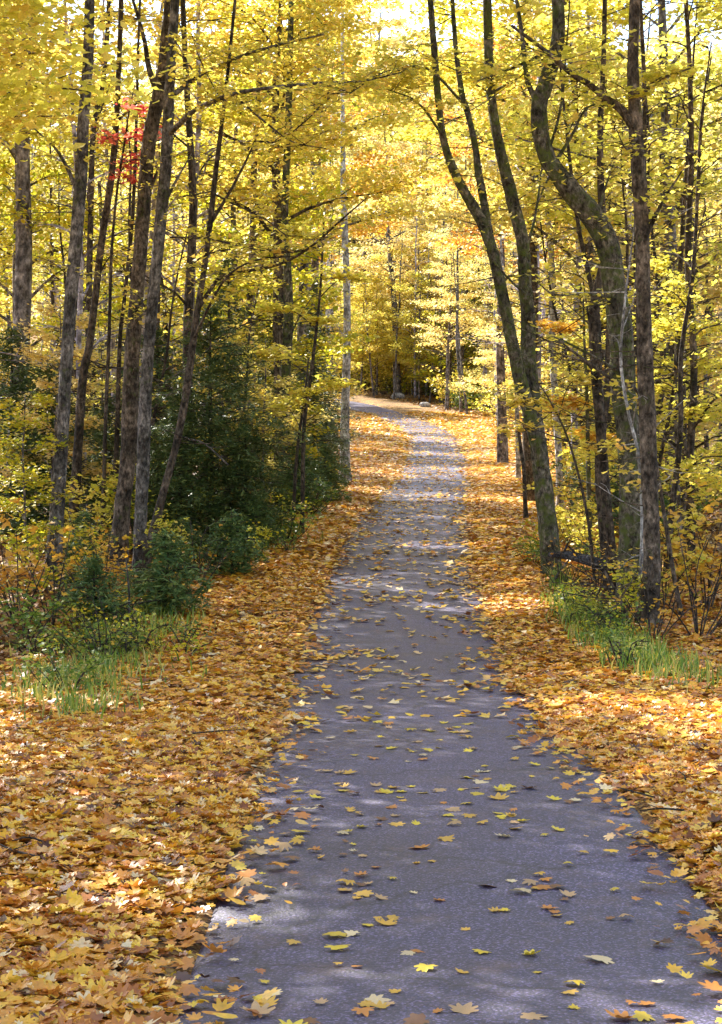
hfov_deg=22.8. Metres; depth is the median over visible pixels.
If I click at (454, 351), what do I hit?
maple sapling
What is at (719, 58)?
bare pole tree
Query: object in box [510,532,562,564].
shrub
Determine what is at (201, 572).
shrub
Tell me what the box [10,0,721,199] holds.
sky
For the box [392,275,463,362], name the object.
maple sapling
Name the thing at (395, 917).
fallen leaf
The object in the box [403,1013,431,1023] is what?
fallen leaf
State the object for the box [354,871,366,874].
fallen leaf
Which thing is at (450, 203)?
maple tree
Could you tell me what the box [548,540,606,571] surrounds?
fallen log
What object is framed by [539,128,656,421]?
thin dark tree
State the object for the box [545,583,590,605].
leafy plant
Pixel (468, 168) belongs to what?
maple tree
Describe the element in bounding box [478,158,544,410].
bare tree
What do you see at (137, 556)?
shrub
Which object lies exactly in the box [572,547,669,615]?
shrub
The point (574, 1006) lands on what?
fallen leaf
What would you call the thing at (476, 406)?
shrub
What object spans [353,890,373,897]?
fallen leaf
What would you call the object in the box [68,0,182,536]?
maple tree
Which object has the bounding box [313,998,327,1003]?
fallen leaf
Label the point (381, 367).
shrub
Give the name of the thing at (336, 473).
shrub
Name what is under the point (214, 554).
shrub
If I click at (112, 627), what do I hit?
leafy plant
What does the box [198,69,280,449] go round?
bare pole tree
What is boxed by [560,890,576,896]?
fallen leaf
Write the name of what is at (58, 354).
conifer
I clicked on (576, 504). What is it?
shrub
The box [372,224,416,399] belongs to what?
bare pole tree
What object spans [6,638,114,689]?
shrub
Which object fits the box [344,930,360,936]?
fallen leaf
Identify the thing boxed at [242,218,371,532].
maple sapling
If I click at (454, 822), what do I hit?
fallen leaf
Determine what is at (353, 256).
bare pole tree
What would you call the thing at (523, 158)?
maple tree
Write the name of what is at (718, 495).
shrub
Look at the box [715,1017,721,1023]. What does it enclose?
fallen leaf
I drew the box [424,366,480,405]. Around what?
shrub
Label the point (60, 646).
leafy plant
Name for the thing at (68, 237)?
bare tree
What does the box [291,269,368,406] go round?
maple sapling
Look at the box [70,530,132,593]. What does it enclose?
shrub
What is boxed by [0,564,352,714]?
leaf litter
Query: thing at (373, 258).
maple sapling
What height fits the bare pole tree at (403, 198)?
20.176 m
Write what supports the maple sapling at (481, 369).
on the ground at (394, 406)
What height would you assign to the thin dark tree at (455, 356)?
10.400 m
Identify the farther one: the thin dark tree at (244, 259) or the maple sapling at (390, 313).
the maple sapling at (390, 313)
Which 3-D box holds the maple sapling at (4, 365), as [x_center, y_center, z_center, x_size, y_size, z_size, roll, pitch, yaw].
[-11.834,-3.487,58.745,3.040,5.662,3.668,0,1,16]
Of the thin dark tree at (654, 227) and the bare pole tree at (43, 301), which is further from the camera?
the bare pole tree at (43, 301)
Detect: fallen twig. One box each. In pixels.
[0,843,41,858]
[12,835,45,841]
[96,782,144,788]
[192,729,246,733]
[617,787,654,797]
[640,804,684,810]
[677,770,693,780]
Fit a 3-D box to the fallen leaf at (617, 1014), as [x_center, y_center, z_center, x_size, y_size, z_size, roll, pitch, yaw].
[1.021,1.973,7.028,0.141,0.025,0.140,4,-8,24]
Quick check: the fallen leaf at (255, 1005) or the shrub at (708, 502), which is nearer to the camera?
the fallen leaf at (255, 1005)
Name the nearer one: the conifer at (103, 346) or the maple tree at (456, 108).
the conifer at (103, 346)
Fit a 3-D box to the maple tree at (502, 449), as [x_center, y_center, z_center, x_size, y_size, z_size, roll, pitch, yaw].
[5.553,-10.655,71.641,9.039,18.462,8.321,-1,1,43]
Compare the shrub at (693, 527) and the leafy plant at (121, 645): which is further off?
the shrub at (693, 527)
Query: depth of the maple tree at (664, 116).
41.65 m
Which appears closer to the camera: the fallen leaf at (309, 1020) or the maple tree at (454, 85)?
the fallen leaf at (309, 1020)
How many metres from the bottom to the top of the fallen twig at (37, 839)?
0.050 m
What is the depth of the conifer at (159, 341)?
40.74 m
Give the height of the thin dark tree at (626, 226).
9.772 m
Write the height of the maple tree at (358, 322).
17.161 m
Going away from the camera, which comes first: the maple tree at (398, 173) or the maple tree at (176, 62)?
the maple tree at (176, 62)
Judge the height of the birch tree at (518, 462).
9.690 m
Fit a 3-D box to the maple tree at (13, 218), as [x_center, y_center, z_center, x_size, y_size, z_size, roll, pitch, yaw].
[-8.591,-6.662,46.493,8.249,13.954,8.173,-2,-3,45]
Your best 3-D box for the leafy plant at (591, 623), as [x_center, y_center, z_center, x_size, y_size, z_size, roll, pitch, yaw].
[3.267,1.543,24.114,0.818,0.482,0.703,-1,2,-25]
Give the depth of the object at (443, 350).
129.78 m
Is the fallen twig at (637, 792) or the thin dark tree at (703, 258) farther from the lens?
the thin dark tree at (703, 258)
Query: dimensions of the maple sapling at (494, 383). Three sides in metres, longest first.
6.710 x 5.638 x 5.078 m
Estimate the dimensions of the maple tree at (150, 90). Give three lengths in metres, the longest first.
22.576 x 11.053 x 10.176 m
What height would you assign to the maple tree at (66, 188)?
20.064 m
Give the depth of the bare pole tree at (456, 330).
121.79 m
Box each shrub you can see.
[0,498,74,620]
[0,516,102,593]
[0,534,93,628]
[0,580,84,647]
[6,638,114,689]
[36,618,126,660]
[41,585,138,659]
[44,454,119,549]
[45,526,138,599]
[49,517,130,590]
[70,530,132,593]
[74,462,214,552]
[111,529,176,593]
[132,503,218,573]
[168,540,230,589]
[169,519,243,583]
[187,540,252,574]
[223,519,288,559]
[261,499,323,541]
[267,485,314,536]
[276,477,348,516]
[310,455,355,490]
[350,371,373,389]
[353,356,392,391]
[354,369,381,387]
[364,358,392,393]
[370,371,392,388]
[383,374,410,393]
[389,364,423,394]
[391,372,427,394]
[410,378,437,395]
[421,366,438,395]
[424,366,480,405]
[433,366,464,407]
[444,383,478,409]
[453,391,480,407]
[460,386,491,411]
[463,366,481,403]
[464,355,493,400]
[470,381,507,406]
[478,389,514,423]
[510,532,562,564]
[512,509,578,549]
[513,524,652,629]
[520,437,590,496]
[531,461,598,542]
[534,532,603,588]
[539,533,615,600]
[545,421,578,475]
[554,485,615,556]
[559,457,613,520]
[560,560,658,623]
[564,539,617,572]
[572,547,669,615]
[605,549,721,640]
[610,478,718,605]
[639,527,721,637]
[658,454,716,531]
[658,489,702,535]
[659,481,721,607]
[660,453,718,501]
[675,485,721,523]
[694,441,721,506]
[694,478,717,506]
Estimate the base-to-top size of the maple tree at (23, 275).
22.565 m
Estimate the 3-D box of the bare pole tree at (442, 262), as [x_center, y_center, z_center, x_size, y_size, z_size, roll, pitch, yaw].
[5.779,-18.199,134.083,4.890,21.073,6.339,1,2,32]
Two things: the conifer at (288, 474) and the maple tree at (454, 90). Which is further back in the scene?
the maple tree at (454, 90)
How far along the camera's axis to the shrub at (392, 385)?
142.85 m
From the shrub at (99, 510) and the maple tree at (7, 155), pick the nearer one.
the shrub at (99, 510)
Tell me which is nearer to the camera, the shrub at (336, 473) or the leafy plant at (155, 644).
the leafy plant at (155, 644)
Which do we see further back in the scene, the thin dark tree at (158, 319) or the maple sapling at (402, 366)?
the maple sapling at (402, 366)
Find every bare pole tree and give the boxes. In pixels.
[0,0,77,241]
[0,72,53,396]
[0,126,55,267]
[0,169,46,338]
[31,244,62,350]
[35,0,151,459]
[35,179,66,337]
[115,45,194,331]
[166,104,200,410]
[177,11,265,363]
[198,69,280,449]
[239,79,269,346]
[292,134,378,405]
[319,147,383,423]
[320,95,383,418]
[323,104,363,376]
[330,208,348,322]
[351,139,396,374]
[367,228,408,392]
[372,198,422,384]
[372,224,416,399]
[389,152,439,252]
[396,142,438,372]
[408,223,447,395]
[416,136,471,401]
[426,154,486,413]
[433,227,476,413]
[439,218,492,405]
[441,244,497,400]
[455,114,486,195]
[457,183,517,417]
[503,173,540,318]
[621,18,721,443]
[641,25,712,244]
[658,86,721,359]
[691,43,721,67]
[695,40,721,342]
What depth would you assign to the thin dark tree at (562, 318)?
59.76 m
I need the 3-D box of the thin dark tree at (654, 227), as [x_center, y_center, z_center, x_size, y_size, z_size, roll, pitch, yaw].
[5.090,-3.177,36.135,3.314,8.992,3.758,-1,2,-36]
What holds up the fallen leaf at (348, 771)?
on the road
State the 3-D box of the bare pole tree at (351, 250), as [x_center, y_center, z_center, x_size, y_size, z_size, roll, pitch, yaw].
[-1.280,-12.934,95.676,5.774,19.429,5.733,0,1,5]
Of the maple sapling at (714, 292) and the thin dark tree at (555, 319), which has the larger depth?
the thin dark tree at (555, 319)
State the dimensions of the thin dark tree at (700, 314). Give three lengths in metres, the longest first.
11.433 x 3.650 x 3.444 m
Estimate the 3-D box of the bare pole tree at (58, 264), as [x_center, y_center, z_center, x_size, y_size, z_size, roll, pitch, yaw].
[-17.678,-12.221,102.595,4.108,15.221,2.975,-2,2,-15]
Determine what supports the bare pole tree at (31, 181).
on the ground at (394, 406)
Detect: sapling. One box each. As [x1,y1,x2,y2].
[0,283,43,348]
[0,283,50,378]
[0,299,112,504]
[0,323,33,434]
[0,385,101,584]
[30,312,126,476]
[31,310,96,360]
[95,302,196,378]
[164,328,319,515]
[224,334,338,490]
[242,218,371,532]
[246,338,334,464]
[257,332,340,413]
[267,358,353,530]
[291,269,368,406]
[322,284,374,381]
[324,291,381,380]
[333,307,378,376]
[334,254,408,394]
[335,269,408,396]
[340,277,408,394]
[340,320,400,392]
[364,300,410,355]
[369,276,406,369]
[370,222,460,394]
[373,292,430,394]
[380,262,468,398]
[381,328,424,394]
[383,232,432,321]
[383,277,432,356]
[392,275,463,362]
[402,258,467,395]
[404,306,453,394]
[405,307,454,401]
[413,260,476,359]
[431,273,504,399]
[435,250,507,368]
[435,253,519,348]
[441,305,512,393]
[443,301,473,394]
[452,295,512,364]
[458,284,520,389]
[462,266,548,407]
[463,338,512,407]
[466,254,589,452]
[467,295,519,375]
[475,325,547,408]
[486,310,707,616]
[489,367,617,595]
[500,332,593,481]
[517,244,605,412]
[525,296,657,549]
[536,266,660,519]
[543,286,710,486]
[550,253,721,564]
[578,177,721,513]
[660,334,721,435]
[661,330,720,450]
[697,258,721,278]
[698,265,721,381]
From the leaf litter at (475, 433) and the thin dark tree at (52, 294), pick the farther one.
the leaf litter at (475, 433)
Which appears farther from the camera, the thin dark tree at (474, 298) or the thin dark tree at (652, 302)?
the thin dark tree at (474, 298)
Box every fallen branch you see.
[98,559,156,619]
[146,421,234,465]
[535,559,574,581]
[556,558,617,589]
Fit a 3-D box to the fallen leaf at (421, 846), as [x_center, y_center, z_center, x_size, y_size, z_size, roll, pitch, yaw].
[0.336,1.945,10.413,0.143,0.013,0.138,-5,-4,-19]
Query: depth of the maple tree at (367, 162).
64.62 m
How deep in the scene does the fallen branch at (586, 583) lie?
28.32 m
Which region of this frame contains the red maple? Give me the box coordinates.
[92,85,186,553]
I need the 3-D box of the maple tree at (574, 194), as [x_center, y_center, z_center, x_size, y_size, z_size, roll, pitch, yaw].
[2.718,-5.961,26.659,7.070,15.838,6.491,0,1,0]
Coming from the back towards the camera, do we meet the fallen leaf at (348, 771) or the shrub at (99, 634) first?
the shrub at (99, 634)
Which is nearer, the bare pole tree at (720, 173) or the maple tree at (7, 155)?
the maple tree at (7, 155)
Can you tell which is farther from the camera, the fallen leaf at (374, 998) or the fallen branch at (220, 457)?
the fallen branch at (220, 457)
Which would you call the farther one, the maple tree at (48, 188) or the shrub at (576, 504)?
the maple tree at (48, 188)
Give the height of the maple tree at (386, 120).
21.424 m
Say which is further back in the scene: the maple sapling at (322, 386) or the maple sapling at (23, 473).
the maple sapling at (322, 386)
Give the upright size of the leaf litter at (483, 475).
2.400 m
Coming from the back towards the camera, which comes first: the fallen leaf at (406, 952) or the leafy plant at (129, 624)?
the leafy plant at (129, 624)
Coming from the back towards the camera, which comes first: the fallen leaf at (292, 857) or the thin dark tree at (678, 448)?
the thin dark tree at (678, 448)
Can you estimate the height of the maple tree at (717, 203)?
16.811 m
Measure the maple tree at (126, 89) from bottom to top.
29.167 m
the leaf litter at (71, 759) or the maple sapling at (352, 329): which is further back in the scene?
the maple sapling at (352, 329)
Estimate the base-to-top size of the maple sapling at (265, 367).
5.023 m
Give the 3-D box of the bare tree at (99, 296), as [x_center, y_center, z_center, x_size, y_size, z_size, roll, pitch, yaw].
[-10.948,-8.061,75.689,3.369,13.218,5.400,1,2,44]
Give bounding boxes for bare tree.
[0,0,204,463]
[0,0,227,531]
[8,114,96,422]
[11,108,70,374]
[31,152,94,329]
[32,184,63,363]
[36,180,123,350]
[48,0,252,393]
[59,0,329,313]
[82,93,191,395]
[85,165,126,451]
[136,84,214,379]
[161,8,284,481]
[168,107,249,447]
[326,206,360,313]
[390,186,435,396]
[410,109,465,262]
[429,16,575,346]
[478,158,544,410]
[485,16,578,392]
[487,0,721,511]
[489,132,572,428]
[506,104,588,345]
[515,138,569,357]
[556,5,719,294]
[629,4,721,365]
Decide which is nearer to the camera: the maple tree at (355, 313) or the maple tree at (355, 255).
the maple tree at (355, 313)
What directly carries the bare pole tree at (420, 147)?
on the ground at (394, 406)
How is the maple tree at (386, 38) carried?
on the ground at (394, 406)
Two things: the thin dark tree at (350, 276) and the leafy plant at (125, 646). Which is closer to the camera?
the leafy plant at (125, 646)
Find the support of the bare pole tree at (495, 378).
on the ground at (394, 406)
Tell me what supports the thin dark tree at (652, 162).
on the ground at (394, 406)
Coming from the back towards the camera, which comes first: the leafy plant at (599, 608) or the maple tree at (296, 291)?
the maple tree at (296, 291)
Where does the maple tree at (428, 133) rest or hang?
on the ground at (394, 406)
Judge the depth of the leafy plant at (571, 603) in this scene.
25.83 m
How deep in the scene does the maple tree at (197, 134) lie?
45.63 m
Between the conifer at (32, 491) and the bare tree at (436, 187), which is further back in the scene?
the bare tree at (436, 187)
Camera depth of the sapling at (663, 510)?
25.99 m
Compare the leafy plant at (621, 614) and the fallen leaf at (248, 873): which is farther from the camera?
the leafy plant at (621, 614)
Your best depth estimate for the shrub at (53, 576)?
24.89 m
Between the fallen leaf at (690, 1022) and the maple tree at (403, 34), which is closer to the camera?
the fallen leaf at (690, 1022)
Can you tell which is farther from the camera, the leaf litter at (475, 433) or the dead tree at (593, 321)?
the leaf litter at (475, 433)
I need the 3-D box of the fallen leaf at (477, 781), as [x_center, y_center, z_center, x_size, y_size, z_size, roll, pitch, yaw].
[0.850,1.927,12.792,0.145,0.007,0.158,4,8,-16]
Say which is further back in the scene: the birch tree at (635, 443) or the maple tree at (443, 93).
the maple tree at (443, 93)
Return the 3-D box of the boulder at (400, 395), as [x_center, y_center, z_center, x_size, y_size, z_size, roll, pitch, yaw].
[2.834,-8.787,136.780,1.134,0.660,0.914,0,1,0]
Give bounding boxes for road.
[174,398,721,1023]
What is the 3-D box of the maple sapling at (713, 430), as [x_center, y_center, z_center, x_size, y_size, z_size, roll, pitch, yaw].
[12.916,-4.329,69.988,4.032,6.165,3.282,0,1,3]
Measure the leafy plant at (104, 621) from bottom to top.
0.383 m
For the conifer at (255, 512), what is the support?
on the ground at (394, 406)
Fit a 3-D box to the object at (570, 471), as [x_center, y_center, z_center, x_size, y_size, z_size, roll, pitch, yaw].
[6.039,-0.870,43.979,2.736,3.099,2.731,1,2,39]
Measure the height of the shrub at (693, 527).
2.138 m
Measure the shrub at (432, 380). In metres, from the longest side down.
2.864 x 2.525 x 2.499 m
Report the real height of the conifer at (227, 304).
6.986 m
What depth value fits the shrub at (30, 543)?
29.01 m
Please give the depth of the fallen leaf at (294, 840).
10.57 m
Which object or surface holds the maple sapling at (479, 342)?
on the ground at (394, 406)
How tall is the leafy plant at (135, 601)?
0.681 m
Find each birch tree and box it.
[466,206,521,477]
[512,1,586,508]
[557,194,713,617]
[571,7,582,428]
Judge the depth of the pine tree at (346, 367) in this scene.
57.78 m
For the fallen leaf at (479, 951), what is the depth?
8.24 m
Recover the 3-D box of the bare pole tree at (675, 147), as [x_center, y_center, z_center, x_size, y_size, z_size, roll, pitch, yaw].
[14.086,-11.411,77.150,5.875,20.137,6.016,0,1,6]
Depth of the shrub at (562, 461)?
42.27 m
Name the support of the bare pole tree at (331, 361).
on the ground at (394, 406)
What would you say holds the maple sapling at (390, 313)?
on the ground at (394, 406)
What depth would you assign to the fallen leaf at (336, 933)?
8.58 m
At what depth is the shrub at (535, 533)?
34.02 m
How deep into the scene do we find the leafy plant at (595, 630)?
23.25 m
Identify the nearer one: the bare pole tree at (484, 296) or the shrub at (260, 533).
the shrub at (260, 533)
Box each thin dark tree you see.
[4,56,145,482]
[8,114,116,375]
[29,0,305,506]
[31,172,116,435]
[32,73,172,490]
[67,222,204,530]
[80,100,183,464]
[99,38,260,424]
[113,134,200,445]
[119,166,182,415]
[135,290,181,488]
[193,115,271,412]
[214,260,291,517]
[221,184,295,401]
[238,252,301,480]
[324,204,374,388]
[334,154,386,312]
[340,154,409,337]
[351,250,388,390]
[365,295,390,379]
[371,141,403,374]
[385,142,438,375]
[387,140,447,335]
[404,233,444,394]
[412,189,473,406]
[414,106,487,381]
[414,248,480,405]
[420,267,455,381]
[425,193,494,365]
[425,290,477,391]
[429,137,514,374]
[452,223,491,372]
[455,197,504,370]
[464,273,487,402]
[501,148,616,444]
[504,264,583,447]
[508,8,697,493]
[511,177,592,475]
[515,122,708,506]
[518,189,583,476]
[520,86,655,423]
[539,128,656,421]
[541,82,656,396]
[541,242,583,443]
[541,319,568,462]
[544,0,721,432]
[547,59,687,440]
[550,142,625,428]
[555,3,717,371]
[555,100,714,465]
[578,211,721,520]
[579,42,721,578]
[580,114,677,428]
[581,0,721,569]
[582,56,721,467]
[584,83,721,458]
[590,1,721,551]
[591,180,666,481]
[611,66,721,458]
[611,94,674,282]
[616,129,718,456]
[626,123,721,404]
[653,167,721,449]
[654,168,721,447]
[655,167,721,483]
[686,165,721,435]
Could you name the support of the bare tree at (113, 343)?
on the ground at (394, 406)
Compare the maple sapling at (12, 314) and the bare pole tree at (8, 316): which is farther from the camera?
the maple sapling at (12, 314)
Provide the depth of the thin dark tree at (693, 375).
32.42 m
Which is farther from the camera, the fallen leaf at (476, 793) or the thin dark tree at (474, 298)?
the thin dark tree at (474, 298)
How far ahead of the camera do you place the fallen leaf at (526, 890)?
9.41 m
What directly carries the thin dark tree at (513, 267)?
on the ground at (394, 406)
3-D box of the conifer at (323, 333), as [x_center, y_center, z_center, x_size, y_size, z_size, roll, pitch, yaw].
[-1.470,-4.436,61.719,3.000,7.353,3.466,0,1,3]
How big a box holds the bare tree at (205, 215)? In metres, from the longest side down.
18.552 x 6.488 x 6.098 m
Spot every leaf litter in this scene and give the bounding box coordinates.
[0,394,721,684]
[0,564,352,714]
[0,702,328,1023]
[115,459,415,572]
[319,411,421,460]
[399,410,664,460]
[442,459,721,574]
[451,565,721,713]
[497,702,721,1003]
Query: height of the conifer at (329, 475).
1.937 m
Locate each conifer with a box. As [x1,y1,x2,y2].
[0,323,95,536]
[0,350,114,537]
[46,295,120,465]
[49,551,137,626]
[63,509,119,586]
[66,395,136,524]
[82,244,177,481]
[87,325,228,528]
[107,304,313,547]
[118,526,214,618]
[129,388,237,551]
[158,516,210,573]
[174,258,287,516]
[194,411,291,544]
[195,507,268,575]
[226,491,286,547]
[239,286,330,492]
[265,437,333,512]
[290,281,360,475]
[290,327,359,489]
[300,443,351,503]
[305,410,359,483]
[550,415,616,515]
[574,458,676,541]
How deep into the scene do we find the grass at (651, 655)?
21.72 m
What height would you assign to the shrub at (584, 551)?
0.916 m
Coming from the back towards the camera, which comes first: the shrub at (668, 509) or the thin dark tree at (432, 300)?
the thin dark tree at (432, 300)
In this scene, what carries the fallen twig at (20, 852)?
on the leaf litter at (71, 759)
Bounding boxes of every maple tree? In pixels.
[0,0,132,270]
[0,0,154,149]
[0,0,193,149]
[0,0,194,589]
[0,0,246,515]
[0,3,185,345]
[0,4,188,135]
[0,20,102,150]
[0,65,120,314]
[0,176,48,227]
[0,178,45,328]
[1,113,111,357]
[7,117,70,363]
[10,109,123,294]
[31,136,174,332]
[32,187,177,306]
[37,0,480,500]
[43,0,379,491]
[45,0,156,512]
[48,122,125,365]
[53,0,175,540]
[58,157,183,392]
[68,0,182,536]
[73,0,216,569]
[96,4,361,485]
[98,124,298,468]
[99,39,154,195]
[115,0,433,571]
[118,42,242,306]
[125,54,205,215]
[127,18,221,141]
[136,0,376,576]
[161,129,352,407]
[172,0,456,472]
[220,170,382,432]
[225,1,428,395]
[230,27,331,127]
[236,1,338,504]
[267,177,376,343]
[281,0,583,574]
[291,96,391,223]
[305,59,382,282]
[307,114,385,340]
[309,44,435,297]
[310,139,365,315]
[326,98,397,310]
[331,0,429,289]
[332,5,435,276]
[332,118,460,392]
[339,245,408,386]
[344,32,423,238]
[347,105,430,262]
[358,0,721,501]
[358,48,445,274]
[362,93,441,280]
[363,19,405,110]
[369,184,455,388]
[379,30,470,229]
[390,0,721,357]
[393,23,448,260]
[398,38,458,255]
[403,12,575,462]
[403,235,492,409]
[419,84,489,265]
[419,161,487,268]
[420,0,721,511]
[421,21,526,219]
[425,86,478,185]
[433,113,508,279]
[433,180,519,411]
[439,34,559,168]
[440,32,477,249]
[452,25,509,106]
[455,0,658,606]
[468,151,557,316]
[477,33,580,156]
[488,0,721,625]
[494,99,568,273]
[534,25,621,184]
[541,0,673,589]
[545,187,621,329]
[563,6,626,121]
[589,75,721,340]
[649,27,714,94]
[654,12,721,478]
[693,8,718,35]
[696,101,719,389]
[697,114,721,314]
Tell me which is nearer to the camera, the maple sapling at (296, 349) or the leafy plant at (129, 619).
the leafy plant at (129, 619)
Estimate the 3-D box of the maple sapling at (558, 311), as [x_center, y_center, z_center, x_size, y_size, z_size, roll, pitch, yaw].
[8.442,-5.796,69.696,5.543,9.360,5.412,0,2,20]
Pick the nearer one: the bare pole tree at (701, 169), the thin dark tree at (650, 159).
the thin dark tree at (650, 159)
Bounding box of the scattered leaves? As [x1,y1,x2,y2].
[294,412,538,724]
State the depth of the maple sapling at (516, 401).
27.95 m
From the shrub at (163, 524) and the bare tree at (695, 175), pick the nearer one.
the shrub at (163, 524)
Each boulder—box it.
[391,393,404,398]
[419,402,430,406]
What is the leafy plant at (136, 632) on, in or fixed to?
on the ground at (394, 406)
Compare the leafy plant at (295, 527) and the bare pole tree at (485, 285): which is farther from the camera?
the bare pole tree at (485, 285)
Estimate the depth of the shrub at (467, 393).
126.13 m
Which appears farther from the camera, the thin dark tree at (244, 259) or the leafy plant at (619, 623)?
the thin dark tree at (244, 259)
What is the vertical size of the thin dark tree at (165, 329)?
14.073 m
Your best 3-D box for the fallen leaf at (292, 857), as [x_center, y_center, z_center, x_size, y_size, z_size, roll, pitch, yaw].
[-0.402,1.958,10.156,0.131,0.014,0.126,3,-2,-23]
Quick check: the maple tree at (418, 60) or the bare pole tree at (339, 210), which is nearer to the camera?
the bare pole tree at (339, 210)
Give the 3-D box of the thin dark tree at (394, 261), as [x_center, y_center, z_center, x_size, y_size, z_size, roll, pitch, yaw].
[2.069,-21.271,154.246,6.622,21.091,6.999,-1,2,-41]
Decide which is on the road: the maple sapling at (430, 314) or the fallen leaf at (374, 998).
the fallen leaf at (374, 998)
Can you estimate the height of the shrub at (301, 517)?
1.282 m
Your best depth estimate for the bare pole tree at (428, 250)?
139.08 m
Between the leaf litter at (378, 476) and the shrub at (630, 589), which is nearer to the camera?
the shrub at (630, 589)
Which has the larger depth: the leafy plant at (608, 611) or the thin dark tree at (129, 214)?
the thin dark tree at (129, 214)
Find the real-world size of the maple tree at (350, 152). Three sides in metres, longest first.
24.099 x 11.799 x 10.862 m
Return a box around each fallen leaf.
[235,869,256,878]
[240,1000,275,1016]
[251,893,270,901]
[252,995,261,999]
[254,825,263,830]
[255,995,278,1006]
[272,842,292,851]
[272,989,282,995]
[279,1019,307,1023]
[284,856,300,859]
[287,939,300,944]
[288,838,305,843]
[303,1017,319,1023]
[305,789,323,794]
[310,846,321,849]
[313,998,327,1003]
[323,931,345,936]
[324,945,348,949]
[336,830,348,833]
[341,880,355,884]
[343,769,356,773]
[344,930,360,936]
[351,1007,374,1016]
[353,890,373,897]
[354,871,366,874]
[356,1000,373,1006]
[359,994,390,1004]
[371,1000,388,1009]
[375,893,387,899]
[375,918,396,924]
[379,788,392,793]
[387,915,398,920]
[388,822,404,826]
[389,989,400,992]
[400,950,416,954]
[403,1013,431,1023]
[411,844,429,847]
[414,963,437,971]
[432,1008,443,1012]
[433,788,445,791]
[438,835,454,841]
[447,807,460,810]
[448,820,461,825]
[449,1002,478,1013]
[456,968,468,972]
[461,813,476,817]
[470,792,483,795]
[472,949,491,953]
[473,779,487,783]
[488,792,508,800]
[488,907,500,910]
[492,784,509,790]
[511,888,531,893]
[519,1012,547,1019]
[521,949,540,954]
[522,879,537,885]
[532,884,550,889]
[539,877,551,880]
[541,904,557,908]
[546,795,561,800]
[549,884,564,887]
[551,825,564,830]
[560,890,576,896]
[561,989,578,993]
[564,980,585,984]
[568,1003,578,1008]
[583,955,613,963]
[605,1009,634,1019]
[629,1010,654,1020]
[638,1001,655,1004]
[649,979,664,982]
[662,1014,684,1018]
[675,1020,693,1023]
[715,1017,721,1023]
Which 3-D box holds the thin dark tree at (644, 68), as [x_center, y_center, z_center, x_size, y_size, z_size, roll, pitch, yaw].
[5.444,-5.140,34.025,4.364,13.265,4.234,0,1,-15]
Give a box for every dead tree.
[491,416,550,517]
[523,240,698,597]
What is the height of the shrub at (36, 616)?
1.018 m
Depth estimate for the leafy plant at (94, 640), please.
21.99 m
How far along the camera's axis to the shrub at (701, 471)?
47.22 m
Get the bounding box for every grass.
[1,593,259,724]
[275,528,721,693]
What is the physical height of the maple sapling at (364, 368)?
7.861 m
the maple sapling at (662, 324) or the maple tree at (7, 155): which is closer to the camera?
the maple sapling at (662, 324)
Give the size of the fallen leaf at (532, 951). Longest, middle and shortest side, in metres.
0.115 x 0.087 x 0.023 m
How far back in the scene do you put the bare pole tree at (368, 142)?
155.88 m
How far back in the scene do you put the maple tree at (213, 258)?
65.68 m
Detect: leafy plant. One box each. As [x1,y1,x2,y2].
[0,628,56,654]
[37,625,92,660]
[49,629,145,655]
[54,600,112,635]
[64,623,94,643]
[72,618,114,641]
[80,621,139,645]
[81,617,118,631]
[83,607,136,627]
[83,623,141,648]
[94,622,150,645]
[97,619,170,654]
[98,588,152,618]
[101,632,152,657]
[106,608,155,633]
[108,636,143,653]
[137,633,176,653]
[153,618,200,632]
[155,619,212,643]
[161,632,220,653]
[268,534,301,552]
[281,517,308,533]
[544,605,586,623]
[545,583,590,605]
[553,580,606,600]
[557,587,603,601]
[558,591,613,609]
[569,619,600,634]
[570,598,649,627]
[574,602,621,615]
[575,612,629,634]
[579,626,616,637]
[580,603,640,628]
[582,625,657,666]
[583,588,615,605]
[583,608,628,625]
[585,615,643,635]
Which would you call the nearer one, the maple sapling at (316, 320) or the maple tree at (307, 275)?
the maple sapling at (316, 320)
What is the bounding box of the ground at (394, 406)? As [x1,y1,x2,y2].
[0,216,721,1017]
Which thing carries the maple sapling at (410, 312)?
on the ground at (394, 406)
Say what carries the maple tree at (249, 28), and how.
on the ground at (394, 406)
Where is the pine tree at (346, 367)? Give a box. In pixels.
[320,7,373,480]
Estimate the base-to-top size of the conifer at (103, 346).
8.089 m
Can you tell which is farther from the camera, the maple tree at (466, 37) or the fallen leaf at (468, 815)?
the maple tree at (466, 37)
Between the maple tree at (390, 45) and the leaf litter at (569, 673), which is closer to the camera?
the leaf litter at (569, 673)
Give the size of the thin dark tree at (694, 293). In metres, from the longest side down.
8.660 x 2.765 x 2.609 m
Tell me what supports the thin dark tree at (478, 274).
on the ground at (394, 406)
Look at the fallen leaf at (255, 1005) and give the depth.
7.16 m
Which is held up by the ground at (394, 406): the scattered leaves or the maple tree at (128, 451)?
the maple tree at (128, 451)
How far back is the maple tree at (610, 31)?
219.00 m
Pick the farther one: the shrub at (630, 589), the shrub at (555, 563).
the shrub at (555, 563)
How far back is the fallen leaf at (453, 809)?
11.64 m
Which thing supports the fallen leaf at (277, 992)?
on the road
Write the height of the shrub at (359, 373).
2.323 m
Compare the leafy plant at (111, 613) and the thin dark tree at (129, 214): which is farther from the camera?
the thin dark tree at (129, 214)
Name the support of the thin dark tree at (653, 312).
on the ground at (394, 406)
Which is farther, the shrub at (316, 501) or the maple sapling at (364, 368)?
the maple sapling at (364, 368)

